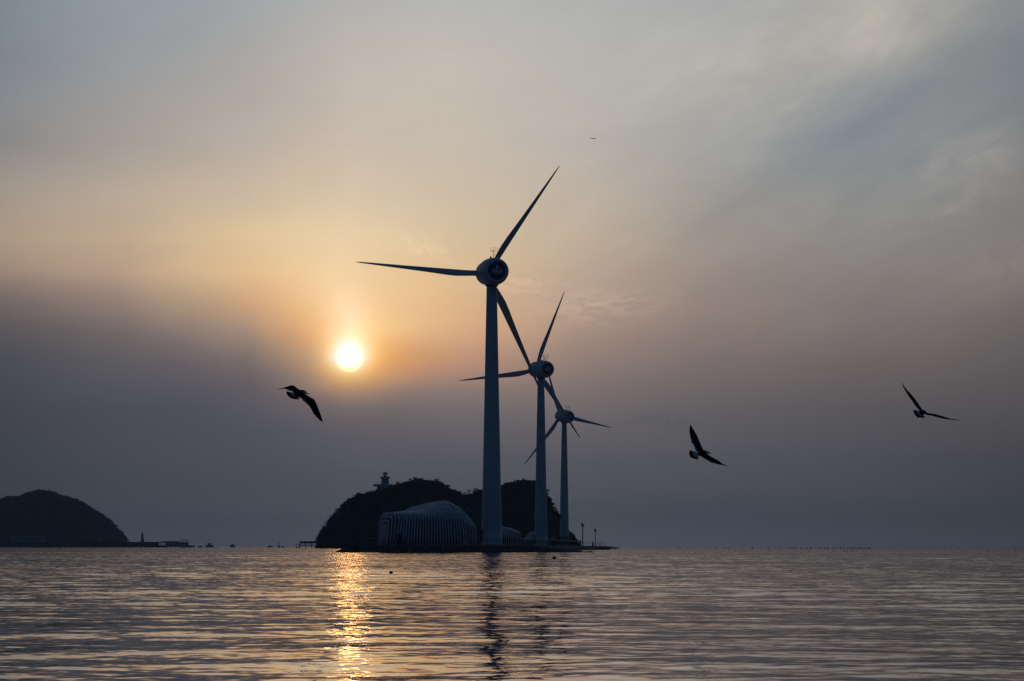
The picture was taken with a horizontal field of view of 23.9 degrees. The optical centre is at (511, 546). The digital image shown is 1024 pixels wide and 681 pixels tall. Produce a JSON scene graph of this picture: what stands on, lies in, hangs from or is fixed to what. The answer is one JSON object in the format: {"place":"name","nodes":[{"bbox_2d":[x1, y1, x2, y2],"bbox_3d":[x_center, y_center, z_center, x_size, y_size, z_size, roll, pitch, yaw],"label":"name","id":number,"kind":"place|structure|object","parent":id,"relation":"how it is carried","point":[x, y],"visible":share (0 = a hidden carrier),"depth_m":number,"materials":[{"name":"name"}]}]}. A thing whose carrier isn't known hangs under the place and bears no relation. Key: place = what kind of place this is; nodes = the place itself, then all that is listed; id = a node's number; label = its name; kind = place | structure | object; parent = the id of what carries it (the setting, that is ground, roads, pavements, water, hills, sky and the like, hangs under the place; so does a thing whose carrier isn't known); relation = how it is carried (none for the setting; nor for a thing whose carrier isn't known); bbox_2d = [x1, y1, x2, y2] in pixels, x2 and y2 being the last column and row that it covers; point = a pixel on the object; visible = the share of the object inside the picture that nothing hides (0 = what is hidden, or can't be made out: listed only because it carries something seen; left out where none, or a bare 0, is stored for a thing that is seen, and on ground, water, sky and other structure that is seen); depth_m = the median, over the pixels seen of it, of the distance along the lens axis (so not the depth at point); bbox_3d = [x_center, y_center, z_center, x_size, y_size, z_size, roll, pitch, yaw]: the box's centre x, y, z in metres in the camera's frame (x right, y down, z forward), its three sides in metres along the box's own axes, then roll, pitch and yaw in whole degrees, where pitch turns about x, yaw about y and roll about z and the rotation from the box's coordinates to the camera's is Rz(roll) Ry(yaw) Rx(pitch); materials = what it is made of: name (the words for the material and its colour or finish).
{"place":"outdoors","nodes":[
{"label":"outdoors","id":0,"kind":"place"},
{"bbox_2d":[11,536,43,541],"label":"building","id":1,"kind":"structure","parent":0,"point":[21,538],"depth_m":3645.00,"materials":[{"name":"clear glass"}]},
{"bbox_2d":[31,539,44,541],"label":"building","id":2,"kind":"structure","parent":0,"point":[37,540],"depth_m":3595.00,"materials":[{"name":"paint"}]},
{"bbox_2d":[0,494,124,541],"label":"hills","id":3,"kind":"structure","parent":0,"point":[6,536],"depth_m":3799.73,"materials":[{"name":"plant"}]},
{"bbox_2d":[0,489,129,541],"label":"forest","id":4,"kind":"object","parent":3,"relation":"on","point":[58,501],"visible":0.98,"depth_m":3858.73,"materials":[{"name":"plant"}]},
{"bbox_2d":[163,541,178,546],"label":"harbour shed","id":5,"kind":"structure","parent":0,"point":[171,543],"depth_m":3285.00,"materials":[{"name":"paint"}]},
{"bbox_2d":[277,385,322,421],"bbox_3d":[-3.885,-2.598,44.010,1.026,0.685,0.170,0,0,26],"label":"gull","id":6,"kind":"object","parent":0,"point":[307,399],"visible":1,"depth_m":43.96,"materials":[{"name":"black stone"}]},
{"bbox_2d":[378,501,476,544],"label":"ribbed pavilion","id":7,"kind":"structure","parent":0,"point":[412,522],"depth_m":465.76,"materials":[{"name":"white paint"}]},
{"bbox_2d":[397,535,401,544],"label":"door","id":8,"kind":"structure","parent":7,"relation":"in","point":[398,536],"depth_m":461.95,"materials":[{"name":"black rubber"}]},
{"bbox_2d":[315,484,577,547],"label":"hills","id":9,"kind":"structure","parent":0,"point":[476,515],"depth_m":1530.25,"materials":[{"name":"plant"}]},
{"bbox_2d":[373,472,389,494],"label":"lighthouse","id":10,"kind":"object","parent":9,"relation":"on","point":[384,484],"visible":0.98,"depth_m":1582.55,"materials":[{"name":"white paint"}]},
{"bbox_2d":[315,478,578,545],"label":"forest","id":11,"kind":"object","parent":9,"relation":"on","point":[418,484],"visible":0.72,"depth_m":1547.27,"materials":[{"name":"plant"}]},
{"bbox_2d":[350,545,612,551],"bbox_3d":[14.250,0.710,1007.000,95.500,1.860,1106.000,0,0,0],"label":"ground","id":12,"kind":"structure","parent":0,"point":[578,548],"depth_m":496.16,"materials":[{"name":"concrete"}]},
{"bbox_2d":[358,165,559,544],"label":"wind turbine","id":13,"kind":"object","parent":12,"relation":"on","point":[490,274],"visible":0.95,"depth_m":484.83,"materials":[{"name":"white paint"}]},
{"bbox_2d":[357,538,576,546],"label":"railing","id":14,"kind":"object","parent":12,"relation":"on","point":[574,543],"visible":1,"depth_m":460.99,"materials":[{"name":"grey metal"}]},
{"bbox_2d":[466,510,471,544],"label":"street lamp","id":15,"kind":"object","parent":12,"relation":"on","point":[469,514],"visible":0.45,"depth_m":571.80,"materials":[{"name":"metal"}]},
{"bbox_2d":[336,544,619,551],"bbox_3d":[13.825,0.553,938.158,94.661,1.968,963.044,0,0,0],"label":"rocks","id":16,"kind":"object","parent":12,"relation":"on","point":[465,548],"visible":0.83,"depth_m":458.30,"materials":[{"name":"grey stone"}]},
{"bbox_2d":[459,291,579,545],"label":"wind turbine","id":17,"kind":"object","parent":12,"relation":"on","point":[542,369],"visible":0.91,"depth_m":755.77,"materials":[{"name":"white paint"}]},
{"bbox_2d":[556,512,561,545],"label":"street lamp","id":18,"kind":"object","parent":12,"relation":"on","point":[559,516],"visible":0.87,"depth_m":625.85,"materials":[{"name":"metal"}]},
{"bbox_2d":[524,357,611,545],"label":"wind turbine","id":19,"kind":"object","parent":12,"relation":"on","point":[564,512],"visible":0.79,"depth_m":1014.76,"materials":[{"name":"white paint"}]},
{"bbox_2d":[502,526,520,544],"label":"ribbed pavilion","id":20,"kind":"structure","parent":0,"point":[505,534],"depth_m":495.02,"materials":[{"name":"white paint"}]},
{"bbox_2d":[0,547,1023,680],"bbox_3d":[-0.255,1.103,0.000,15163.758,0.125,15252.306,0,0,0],"label":"water","id":21,"kind":"structure","parent":0,"point":[620,614],"depth_m":39.04,"materials":[{"name":"grey liquid"}]},
{"bbox_2d":[0,542,158,546],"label":"breakwater","id":22,"kind":"object","parent":21,"relation":"in","point":[78,544],"visible":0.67,"depth_m":3293.00,"materials":[{"name":"stone"}]},
{"bbox_2d":[178,540,188,546],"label":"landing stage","id":23,"kind":"object","parent":21,"relation":"in","point":[183,544],"visible":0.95,"depth_m":3277.00,"materials":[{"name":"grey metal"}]},
{"bbox_2d":[299,541,377,547],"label":"pier","id":24,"kind":"structure","parent":21,"relation":"in","point":[323,545],"depth_m":1488.64,"materials":[{"name":"brown wood"}]},
{"bbox_2d":[0,0,1023,546],"label":"sky","id":25,"kind":"structure","parent":0,"point":[797,214],"materials":[{"name":"grey"}]},
{"bbox_2d":[524,532,547,545],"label":"ribbed pavilion","id":26,"kind":"structure","parent":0,"point":[527,536],"depth_m":791.95,"materials":[{"name":"white paint"}]},
{"bbox_2d":[689,425,726,465],"bbox_3d":[3.803,-1.964,46.938,0.855,0.831,0.196,0,0,29],"label":"gull","id":27,"kind":"object","parent":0,"point":[695,441],"visible":1,"depth_m":47.01,"materials":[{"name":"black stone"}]},
{"bbox_2d":[902,384,955,419],"bbox_3d":[7.962,-2.760,45.949,1.163,0.741,0.127,0,0,23],"label":"gull","id":28,"kind":"object","parent":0,"point":[920,413],"visible":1,"depth_m":46.02,"materials":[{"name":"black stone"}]}
]}

